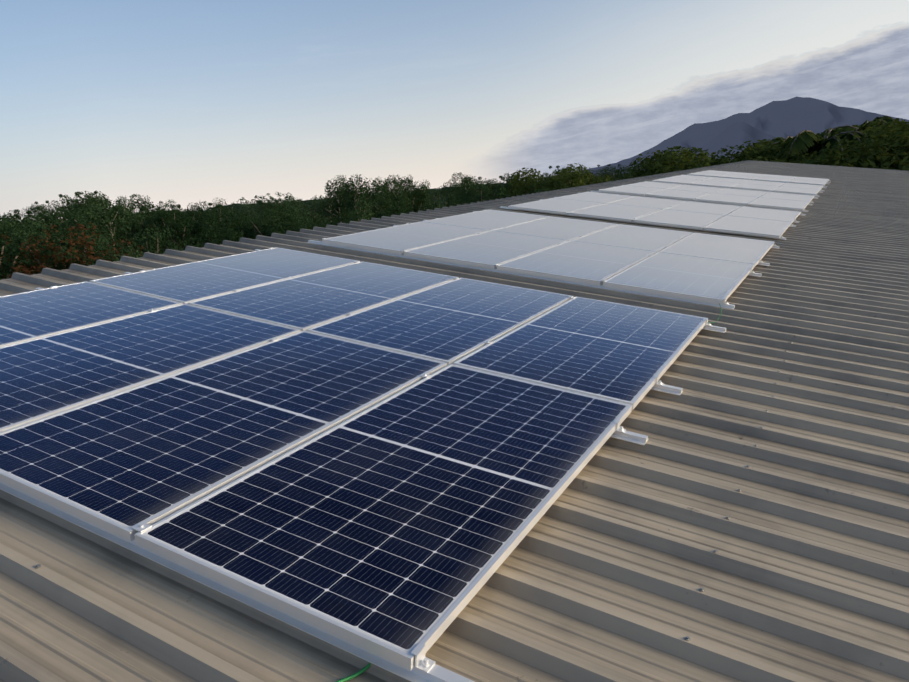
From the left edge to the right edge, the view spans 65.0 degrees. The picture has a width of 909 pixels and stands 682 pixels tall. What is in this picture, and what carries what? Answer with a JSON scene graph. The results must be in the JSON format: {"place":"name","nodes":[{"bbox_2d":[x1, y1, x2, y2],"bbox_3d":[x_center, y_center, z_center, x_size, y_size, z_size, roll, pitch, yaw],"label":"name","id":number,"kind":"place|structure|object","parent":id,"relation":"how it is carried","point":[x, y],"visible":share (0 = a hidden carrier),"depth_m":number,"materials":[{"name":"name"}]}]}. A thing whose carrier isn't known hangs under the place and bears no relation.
{"place":"outdoors","nodes":[
{"label":"outdoors","id":0,"kind":"place"},
{"bbox_2d":[32,204,454,271],"bbox_3d":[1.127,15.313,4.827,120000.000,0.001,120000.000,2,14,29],"label":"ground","id":1,"kind":"structure","parent":0,"point":[317,223],"depth_m":571.06,"materials":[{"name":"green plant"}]},
{"bbox_2d":[0,212,27,250],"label":"bush","id":2,"kind":"object","parent":1,"relation":"on","point":[5,218],"visible":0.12,"depth_m":86.34,"materials":[{"name":"green plant"}]},
{"bbox_2d":[0,235,37,279],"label":"tall tree","id":3,"kind":"object","parent":1,"relation":"on","point":[25,262],"visible":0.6,"depth_m":58.32,"materials":[{"name":"green plant"}]},
{"bbox_2d":[0,218,49,260],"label":"bush","id":4,"kind":"object","parent":1,"relation":"on","point":[6,229],"visible":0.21,"depth_m":80.42,"materials":[{"name":"green plant"}]},
{"bbox_2d":[1,222,62,265],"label":"tall tree","id":5,"kind":"object","parent":1,"relation":"on","point":[25,227],"visible":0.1,"depth_m":77.98,"materials":[{"name":"green plant"}]},
{"bbox_2d":[3,206,60,247],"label":"bush","id":6,"kind":"object","parent":1,"relation":"on","point":[48,218],"visible":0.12,"depth_m":107.25,"materials":[{"name":"green plant"}]},
{"bbox_2d":[18,215,66,254],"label":"bush","id":7,"kind":"object","parent":1,"relation":"on","point":[45,224],"visible":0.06,"depth_m":94.17,"materials":[{"name":"green plant"}]},
{"bbox_2d":[21,200,64,227],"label":"bush","id":8,"kind":"object","parent":1,"relation":"on","point":[40,206],"visible":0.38,"depth_m":192.40,"materials":[{"name":"green plant"}]},
{"bbox_2d":[35,205,77,233],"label":"bush","id":9,"kind":"object","parent":1,"relation":"on","point":[68,208],"visible":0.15,"depth_m":112.42,"materials":[{"name":"green plant"}]},
{"bbox_2d":[42,194,77,222],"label":"bush","id":10,"kind":"object","parent":1,"relation":"on","point":[58,206],"visible":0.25,"depth_m":164.89,"materials":[{"name":"green plant"}]},
{"bbox_2d":[1,221,120,270],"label":"bush","id":11,"kind":"object","parent":1,"relation":"on","point":[58,241],"visible":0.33,"depth_m":61.49,"materials":[{"name":"green plant"}]},
{"bbox_2d":[48,211,88,251],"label":"tall tree","id":12,"kind":"object","parent":1,"relation":"on","point":[59,227],"visible":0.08,"depth_m":106.79,"materials":[{"name":"green plant"}]},
{"bbox_2d":[0,222,142,278],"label":"bush","id":13,"kind":"object","parent":1,"relation":"on","point":[24,269],"visible":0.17,"depth_m":59.92,"materials":[{"name":"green plant"}]},
{"bbox_2d":[52,191,112,228],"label":"bush","id":14,"kind":"object","parent":1,"relation":"on","point":[79,194],"visible":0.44,"depth_m":118.34,"materials":[{"name":"green plant"}]},
{"bbox_2d":[66,222,110,266],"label":"bush","id":15,"kind":"object","parent":1,"relation":"on","point":[91,230],"visible":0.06,"depth_m":67.50,"materials":[{"name":"green plant"}]},
{"bbox_2d":[65,209,116,248],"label":"bush","id":16,"kind":"object","parent":1,"relation":"on","point":[91,217],"visible":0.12,"depth_m":85.08,"materials":[{"name":"green plant"}]},
{"bbox_2d":[76,232,110,261],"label":"bush","id":17,"kind":"object","parent":1,"relation":"on","point":[93,247],"visible":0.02,"depth_m":66.03,"materials":[{"name":"green plant"}]},
{"bbox_2d":[76,191,133,228],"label":"bush","id":18,"kind":"object","parent":1,"relation":"on","point":[105,200],"visible":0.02,"depth_m":122.48,"materials":[{"name":"green plant"}]},
{"bbox_2d":[87,197,146,255],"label":"eucalyptus tree","id":19,"kind":"object","parent":1,"relation":"on","point":[113,221],"visible":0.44,"depth_m":86.78,"materials":[{"name":"green plant"}]},
{"bbox_2d":[106,196,140,255],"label":"bush","id":20,"kind":"object","parent":1,"relation":"on","point":[125,209],"visible":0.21,"depth_m":120.16,"materials":[{"name":"green plant"}]},
{"bbox_2d":[112,245,143,261],"bbox_3d":[-23.616,-0.061,54.387,5.953,14.467,6.682,-7,12,-12],"label":"bush","id":21,"kind":"object","parent":1,"relation":"on","point":[125,250],"visible":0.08,"depth_m":52.78,"materials":[{"name":"green plant"}]},
{"bbox_2d":[119,217,151,255],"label":"bush","id":22,"kind":"object","parent":1,"relation":"on","point":[132,235],"visible":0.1,"depth_m":119.41,"materials":[{"name":"green plant"}]},
{"bbox_2d":[128,194,152,224],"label":"tall tree","id":23,"kind":"object","parent":1,"relation":"on","point":[140,207],"visible":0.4,"depth_m":185.76,"materials":[{"name":"green plant"}]},
{"bbox_2d":[105,225,186,257],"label":"bush","id":24,"kind":"object","parent":1,"relation":"on","point":[151,243],"visible":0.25,"depth_m":77.92,"materials":[{"name":"green plant"}]},
{"bbox_2d":[130,210,161,252],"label":"bush","id":25,"kind":"object","parent":1,"relation":"on","point":[141,220],"visible":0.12,"depth_m":130.88,"materials":[{"name":"green plant"}]},
{"bbox_2d":[120,204,178,252],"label":"tall tree","id":26,"kind":"object","parent":1,"relation":"on","point":[153,216],"visible":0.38,"depth_m":118.33,"materials":[{"name":"green plant"}]},
{"bbox_2d":[150,199,183,239],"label":"bush","id":27,"kind":"object","parent":1,"relation":"on","point":[166,205],"visible":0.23,"depth_m":174.32,"materials":[{"name":"green plant"}]},
{"bbox_2d":[147,216,197,253],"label":"tall tree","id":28,"kind":"object","parent":1,"relation":"on","point":[180,228],"visible":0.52,"depth_m":111.27,"materials":[{"name":"green plant"}]},
{"bbox_2d":[141,204,204,245],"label":"bush","id":29,"kind":"object","parent":1,"relation":"on","point":[165,215],"visible":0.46,"depth_m":114.52,"materials":[{"name":"green plant"}]},
{"bbox_2d":[181,208,215,246],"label":"bush","id":30,"kind":"object","parent":1,"relation":"on","point":[200,210],"visible":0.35,"depth_m":120.21,"materials":[{"name":"green plant"}]},
{"bbox_2d":[188,200,232,241],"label":"tall tree","id":31,"kind":"object","parent":1,"relation":"on","point":[207,205],"visible":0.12,"depth_m":124.75,"materials":[{"name":"green plant"}]},
{"bbox_2d":[183,220,243,249],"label":"tall tree","id":32,"kind":"object","parent":1,"relation":"on","point":[231,236],"visible":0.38,"depth_m":85.12,"materials":[{"name":"green plant"}]},
{"bbox_2d":[209,197,227,232],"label":"eucalyptus tree","id":33,"kind":"object","parent":1,"relation":"on","point":[215,204],"visible":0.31,"depth_m":203.58,"materials":[{"name":"green plant"}]},
{"bbox_2d":[202,207,247,238],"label":"tall tree","id":34,"kind":"object","parent":1,"relation":"on","point":[227,216],"visible":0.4,"depth_m":114.59,"materials":[{"name":"green plant"}]},
{"bbox_2d":[212,213,257,243],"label":"tall tree","id":35,"kind":"object","parent":1,"relation":"on","point":[241,229],"visible":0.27,"depth_m":112.65,"materials":[{"name":"green plant"}]},
{"bbox_2d":[222,197,265,236],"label":"tree","id":36,"kind":"object","parent":1,"relation":"on","point":[245,206],"visible":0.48,"depth_m":218.55,"materials":[{"name":"green plant"}]},
{"bbox_2d":[232,200,269,223],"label":"bush","id":37,"kind":"object","parent":1,"relation":"on","point":[247,211],"visible":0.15,"depth_m":262.01,"materials":[{"name":"green plant"}]},
{"bbox_2d":[247,219,279,238],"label":"bush","id":38,"kind":"object","parent":1,"relation":"on","point":[253,236],"visible":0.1,"depth_m":111.14,"materials":[{"name":"green plant"}]},
{"bbox_2d":[243,207,290,238],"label":"tall tree","id":39,"kind":"object","parent":1,"relation":"on","point":[251,228],"visible":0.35,"depth_m":109.42,"materials":[{"name":"green plant"}]},
{"bbox_2d":[252,191,298,223],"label":"tree","id":40,"kind":"object","parent":1,"relation":"on","point":[290,202],"visible":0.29,"depth_m":228.63,"materials":[{"name":"green plant"}]},
{"bbox_2d":[262,197,294,230],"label":"bush","id":41,"kind":"object","parent":1,"relation":"on","point":[279,208],"visible":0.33,"depth_m":142.90,"materials":[{"name":"green plant"}]},
{"bbox_2d":[261,208,311,235],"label":"tall tree","id":42,"kind":"object","parent":1,"relation":"on","point":[275,225],"visible":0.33,"depth_m":91.49,"materials":[{"name":"green plant"}]},
{"bbox_2d":[266,192,307,212],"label":"tree","id":43,"kind":"object","parent":1,"relation":"on","point":[287,201],"visible":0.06,"depth_m":275.14,"materials":[{"name":"green plant"}]},
{"bbox_2d":[294,202,331,226],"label":"bush","id":44,"kind":"object","parent":1,"relation":"on","point":[308,208],"visible":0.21,"depth_m":236.66,"materials":[{"name":"green plant"}]},
{"bbox_2d":[307,218,330,227],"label":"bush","id":45,"kind":"object","parent":1,"relation":"on","point":[323,220],"visible":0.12,"depth_m":91.28,"materials":[{"name":"green plant"}]},
{"bbox_2d":[304,195,334,219],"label":"tree","id":46,"kind":"object","parent":1,"relation":"on","point":[313,206],"visible":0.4,"depth_m":296.93,"materials":[{"name":"green plant"}]},
{"bbox_2d":[315,179,358,224],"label":"bush","id":47,"kind":"object","parent":1,"relation":"on","point":[338,203],"visible":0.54,"depth_m":116.03,"materials":[{"name":"green plant"}]},
{"bbox_2d":[61,176,620,223],"bbox_3d":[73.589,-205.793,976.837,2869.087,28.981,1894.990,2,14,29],"label":"forest rise","id":48,"kind":"structure","parent":1,"relation":"on","point":[441,200],"depth_m":1032.14,"materials":[{"name":"green plant"}]},
{"bbox_2d":[332,208,363,225],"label":"bush","id":49,"kind":"object","parent":1,"relation":"on","point":[347,210],"visible":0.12,"depth_m":94.77,"materials":[{"name":"green plant"}]},
{"bbox_2d":[335,175,374,219],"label":"eucalyptus tree","id":50,"kind":"object","parent":1,"relation":"on","point":[347,190],"visible":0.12,"depth_m":120.07,"materials":[{"name":"green plant"}]},
{"bbox_2d":[347,206,369,221],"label":"eucalyptus tree","id":51,"kind":"object","parent":1,"relation":"on","point":[357,218],"visible":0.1,"depth_m":82.85,"materials":[{"name":"green plant"}]},
{"bbox_2d":[344,174,375,221],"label":"eucalyptus tree","id":52,"kind":"object","parent":1,"relation":"on","point":[355,192],"visible":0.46,"depth_m":112.40,"materials":[{"name":"green plant"}]},
{"bbox_2d":[343,196,380,220],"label":"eucalyptus tree","id":53,"kind":"object","parent":1,"relation":"on","point":[366,210],"visible":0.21,"depth_m":100.43,"materials":[{"name":"green plant"}]},
{"bbox_2d":[355,178,380,217],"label":"eucalyptus tree","id":54,"kind":"object","parent":1,"relation":"on","point":[371,193],"visible":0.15,"depth_m":117.86,"materials":[{"name":"green plant"}]},
{"bbox_2d":[369,190,393,216],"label":"eucalyptus tree","id":55,"kind":"object","parent":1,"relation":"on","point":[386,206],"visible":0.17,"depth_m":104.20,"materials":[{"name":"green plant"}]},
{"bbox_2d":[368,178,395,214],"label":"eucalyptus tree","id":56,"kind":"object","parent":1,"relation":"on","point":[381,193],"visible":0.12,"depth_m":122.36,"materials":[{"name":"green plant"}]},
{"bbox_2d":[370,195,417,218],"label":"tall tree","id":57,"kind":"object","parent":1,"relation":"on","point":[402,207],"visible":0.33,"depth_m":93.53,"materials":[{"name":"green plant"}]},
{"bbox_2d":[377,175,413,213],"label":"eucalyptus tree","id":58,"kind":"object","parent":1,"relation":"on","point":[394,182],"visible":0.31,"depth_m":114.93,"materials":[{"name":"green plant"}]},
{"bbox_2d":[386,179,431,211],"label":"tall tree","id":59,"kind":"object","parent":1,"relation":"on","point":[417,192],"visible":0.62,"depth_m":136.75,"materials":[{"name":"green plant"}]},
{"bbox_2d":[416,193,462,210],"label":"dark tree","id":60,"kind":"object","parent":1,"relation":"on","point":[435,204],"visible":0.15,"depth_m":129.32,"materials":[{"name":"green plant"}]},
{"bbox_2d":[441,172,472,199],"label":"tall tree","id":61,"kind":"object","parent":1,"relation":"on","point":[451,183],"visible":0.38,"depth_m":194.73,"materials":[{"name":"green plant"}]},
{"bbox_2d":[442,184,473,205],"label":"tall tree","id":62,"kind":"object","parent":1,"relation":"on","point":[452,191],"visible":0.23,"depth_m":165.02,"materials":[{"name":"green plant"}]},
{"bbox_2d":[456,175,474,204],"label":"eucalyptus tree","id":63,"kind":"object","parent":1,"relation":"on","point":[467,180],"visible":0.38,"depth_m":156.90,"materials":[{"name":"green plant"}]},
{"bbox_2d":[446,181,510,207],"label":"dark tree","id":64,"kind":"object","parent":1,"relation":"on","point":[479,196],"visible":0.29,"depth_m":114.33,"materials":[{"name":"green plant"}]},
{"bbox_2d":[453,177,504,203],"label":"tall tree","id":65,"kind":"object","parent":1,"relation":"on","point":[469,188],"visible":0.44,"depth_m":145.21,"materials":[{"name":"green plant"}]},
{"bbox_2d":[487,172,524,198],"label":"tall tree","id":66,"kind":"object","parent":1,"relation":"on","point":[501,177],"visible":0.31,"depth_m":145.54,"materials":[{"name":"green plant"}]},
{"bbox_2d":[502,163,602,197],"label":"olive tree","id":67,"kind":"object","parent":1,"relation":"on","point":[517,181],"visible":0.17,"depth_m":114.96,"materials":[{"name":"green plant"}]},
{"bbox_2d":[546,167,612,189],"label":"olive tree","id":68,"kind":"object","parent":1,"relation":"on","point":[577,183],"visible":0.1,"depth_m":109.09,"materials":[{"name":"green plant"}]},
{"bbox_2d":[592,164,621,178],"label":"tall tree","id":69,"kind":"object","parent":1,"relation":"on","point":[605,169],"visible":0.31,"depth_m":228.32,"materials":[{"name":"green plant"}]},
{"bbox_2d":[606,163,636,179],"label":"tall tree","id":70,"kind":"object","parent":1,"relation":"on","point":[621,169],"visible":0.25,"depth_m":181.84,"materials":[{"name":"green plant"}]},
{"bbox_2d":[624,150,730,179],"bbox_3d":[20.612,-7.456,62.407,15.758,18.385,19.739,-9,13,-19],"label":"olive tree","id":71,"kind":"object","parent":1,"relation":"on","point":[647,167],"visible":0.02,"depth_m":59.90,"materials":[{"name":"green plant"}]},
{"bbox_2d":[632,146,724,177],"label":"olive tree","id":72,"kind":"object","parent":1,"relation":"on","point":[712,154],"depth_m":65.40,"materials":[{"name":"green plant"}]},
{"bbox_2d":[654,157,710,174],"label":"olive tree","id":73,"kind":"object","parent":1,"relation":"on","point":[707,164],"depth_m":52.82,"materials":[{"name":"green plant"}]},
{"bbox_2d":[641,137,790,174],"bbox_3d":[22.012,-7.673,62.570,17.656,18.669,20.349,-14,15,-36],"label":"olive tree","id":74,"kind":"object","parent":1,"relation":"on","point":[701,155],"visible":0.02,"depth_m":58.90,"materials":[{"name":"green plant"}]},
{"bbox_2d":[633,137,803,177],"bbox_3d":[23.282,-7.331,60.522,19.834,18.638,17.896,0,13,20],"label":"olive tree","id":75,"kind":"object","parent":1,"relation":"on","point":[751,149],"visible":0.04,"depth_m":56.51,"materials":[{"name":"green plant"}]},
{"bbox_2d":[698,153,812,167],"bbox_3d":[24.130,-5.986,57.129,17.893,17.186,18.404,4,15,37],"label":"olive tree","id":76,"kind":"object","parent":1,"relation":"on","point":[796,160],"depth_m":52.87,"materials":[{"name":"green plant"}]},
{"bbox_2d":[761,136,792,153],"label":"palm tree","id":77,"kind":"object","parent":1,"relation":"on","point":[785,140],"visible":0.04,"depth_m":60.03,"materials":[{"name":"green plant"}]},
{"bbox_2d":[751,144,817,162],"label":"olive tree","id":78,"kind":"object","parent":1,"relation":"on","point":[788,157],"depth_m":53.60,"materials":[{"name":"green plant"}]},
{"bbox_2d":[779,129,869,162],"bbox_3d":[29.345,-7.305,57.468,8.372,18.953,9.991,-2,12,13],"label":"palm tree","id":79,"kind":"object","parent":1,"relation":"on","point":[804,141],"visible":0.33,"depth_m":53.88,"materials":[{"name":"green plant"}]},
{"bbox_2d":[812,127,866,157],"bbox_3d":[29.869,-7.899,59.837,18.610,18.805,16.058,-11,14,-28],"label":"olive tree","id":80,"kind":"object","parent":1,"relation":"on","point":[829,135],"visible":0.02,"depth_m":54.20,"materials":[{"name":"green plant"}]},
{"bbox_2d":[799,134,888,166],"bbox_3d":[28.326,-5.266,50.208,16.669,17.957,17.202,-13,15,-35],"label":"olive tree","id":81,"kind":"object","parent":1,"relation":"on","point":[828,144],"depth_m":47.34,"materials":[{"name":"green plant"}]},
{"bbox_2d":[811,151,908,169],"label":"olive tree","id":82,"kind":"object","parent":1,"relation":"on","point":[847,164],"depth_m":44.68,"materials":[{"name":"green plant"}]},
{"bbox_2d":[821,145,899,169],"bbox_3d":[29.894,-4.530,47.676,16.078,17.170,18.961,-9,13,-18],"label":"olive tree","id":83,"kind":"object","parent":1,"relation":"on","point":[866,164],"depth_m":44.87,"materials":[{"name":"green plant"}]},
{"bbox_2d":[815,127,908,165],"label":"olive tree","id":84,"kind":"object","parent":1,"relation":"on","point":[906,134],"visible":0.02,"depth_m":47.08,"materials":[{"name":"green plant"}]},
{"bbox_2d":[835,115,899,134],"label":"palm tree","id":85,"kind":"object","parent":1,"relation":"on","point":[851,128],"visible":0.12,"depth_m":61.82,"materials":[{"name":"green plant"}]},
{"bbox_2d":[830,134,908,169],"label":"olive tree","id":86,"kind":"object","parent":1,"relation":"on","point":[891,149],"visible":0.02,"depth_m":45.62,"materials":[{"name":"green plant"}]},
{"bbox_2d":[839,124,908,167],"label":"olive tree","id":87,"kind":"object","parent":1,"relation":"on","point":[887,133],"depth_m":49.22,"materials":[{"name":"green plant"}]},
{"bbox_2d":[849,120,908,155],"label":"olive tree","id":88,"kind":"object","parent":1,"relation":"on","point":[884,130],"depth_m":54.33,"materials":[{"name":"green plant"}]},
{"bbox_2d":[857,117,904,134],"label":"olive tree","id":89,"kind":"object","parent":1,"relation":"on","point":[882,125],"visible":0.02,"depth_m":57.61,"materials":[{"name":"green plant"}]},
{"bbox_2d":[859,121,908,156],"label":"olive tree","id":90,"kind":"object","parent":1,"relation":"on","point":[875,130],"visible":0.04,"depth_m":50.79,"materials":[{"name":"green plant"}]},
{"bbox_2d":[881,156,908,170],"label":"olive tree","id":91,"kind":"object","parent":1,"relation":"on","point":[905,160],"visible":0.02,"depth_m":43.02,"materials":[{"name":"green plant"}]},
{"bbox_2d":[0,0,908,221],"label":"sky","id":92,"kind":"structure","parent":0,"point":[185,102],"materials":[{"name":"blue"}]},
{"bbox_2d":[587,97,908,173],"bbox_3d":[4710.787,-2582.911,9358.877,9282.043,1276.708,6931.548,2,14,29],"label":"mountain","id":93,"kind":"structure","parent":0,"point":[791,117],"depth_m":9136.84,"materials":[{"name":"grey stone"}]},
{"bbox_2d":[690,121,774,160],"bbox_3d":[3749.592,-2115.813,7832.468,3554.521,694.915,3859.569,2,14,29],"label":"mountain spur","id":94,"kind":"structure","parent":93,"relation":"attached to","point":[736,133],"depth_m":7641.07,"materials":[{"name":"grey stone"}]},
{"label":"building walls","id":95,"kind":"object","parent":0,"visible":0},
{"bbox_2d":[0,160,908,681],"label":"roof","id":96,"kind":"structure","parent":95,"relation":"attached to","point":[610,566],"depth_m":2.47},
{"bbox_2d":[0,173,830,681],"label":"mounting rails","id":97,"kind":"object","parent":96,"relation":"on","point":[424,669],"visible":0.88,"depth_m":2.29,"materials":[{"name":"silver metal"}]},
{"bbox_2d":[0,247,707,670],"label":"solar array","id":98,"kind":"object","parent":97,"relation":"on","point":[324,461],"visible":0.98,"depth_m":3.12,"materials":[{"name":"blue glass"}]},
{"bbox_2d":[322,209,773,303],"bbox_3d":[1.347,-1.159,8.351,4.072,0.040,4.024,12,19,27],"label":"solar array","id":99,"kind":"object","parent":97,"relation":"on","point":[704,267],"visible":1,"depth_m":7.67,"materials":[{"name":"white glass"}]},
{"bbox_2d":[508,192,800,237],"bbox_3d":[3.617,-2.266,12.343,4.072,0.035,4.024,12,19,27],"label":"solar array","id":100,"kind":"object","parent":97,"relation":"on","point":[766,222],"visible":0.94,"depth_m":11.79,"materials":[{"name":"white glass"}]},
{"bbox_2d":[599,181,813,209],"bbox_3d":[5.887,-3.373,16.336,4.072,0.035,4.024,12,19,27],"label":"solar array","id":101,"kind":"object","parent":97,"relation":"on","point":[743,197],"visible":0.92,"depth_m":15.82,"materials":[{"name":"white glass"}]},
{"bbox_2d":[652,175,822,194],"bbox_3d":[8.157,-4.479,20.328,4.072,0.035,4.024,12,19,27],"label":"solar array","id":102,"kind":"object","parent":97,"relation":"on","point":[806,189],"visible":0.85,"depth_m":19.81,"materials":[{"name":"white glass"}]},
{"bbox_2d":[687,170,828,185],"bbox_3d":[10.427,-5.586,24.320,4.072,0.040,4.024,12,19,27],"label":"solar array","id":103,"kind":"object","parent":97,"relation":"on","point":[773,178],"visible":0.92,"depth_m":23.81,"materials":[{"name":"white glass"}]},
{"bbox_2d":[9,163,889,640],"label":"roof screws","id":104,"kind":"object","parent":96,"relation":"on","point":[755,445],"visible":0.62,"depth_m":3.81,"materials":[{"name":"silver metal"}]},
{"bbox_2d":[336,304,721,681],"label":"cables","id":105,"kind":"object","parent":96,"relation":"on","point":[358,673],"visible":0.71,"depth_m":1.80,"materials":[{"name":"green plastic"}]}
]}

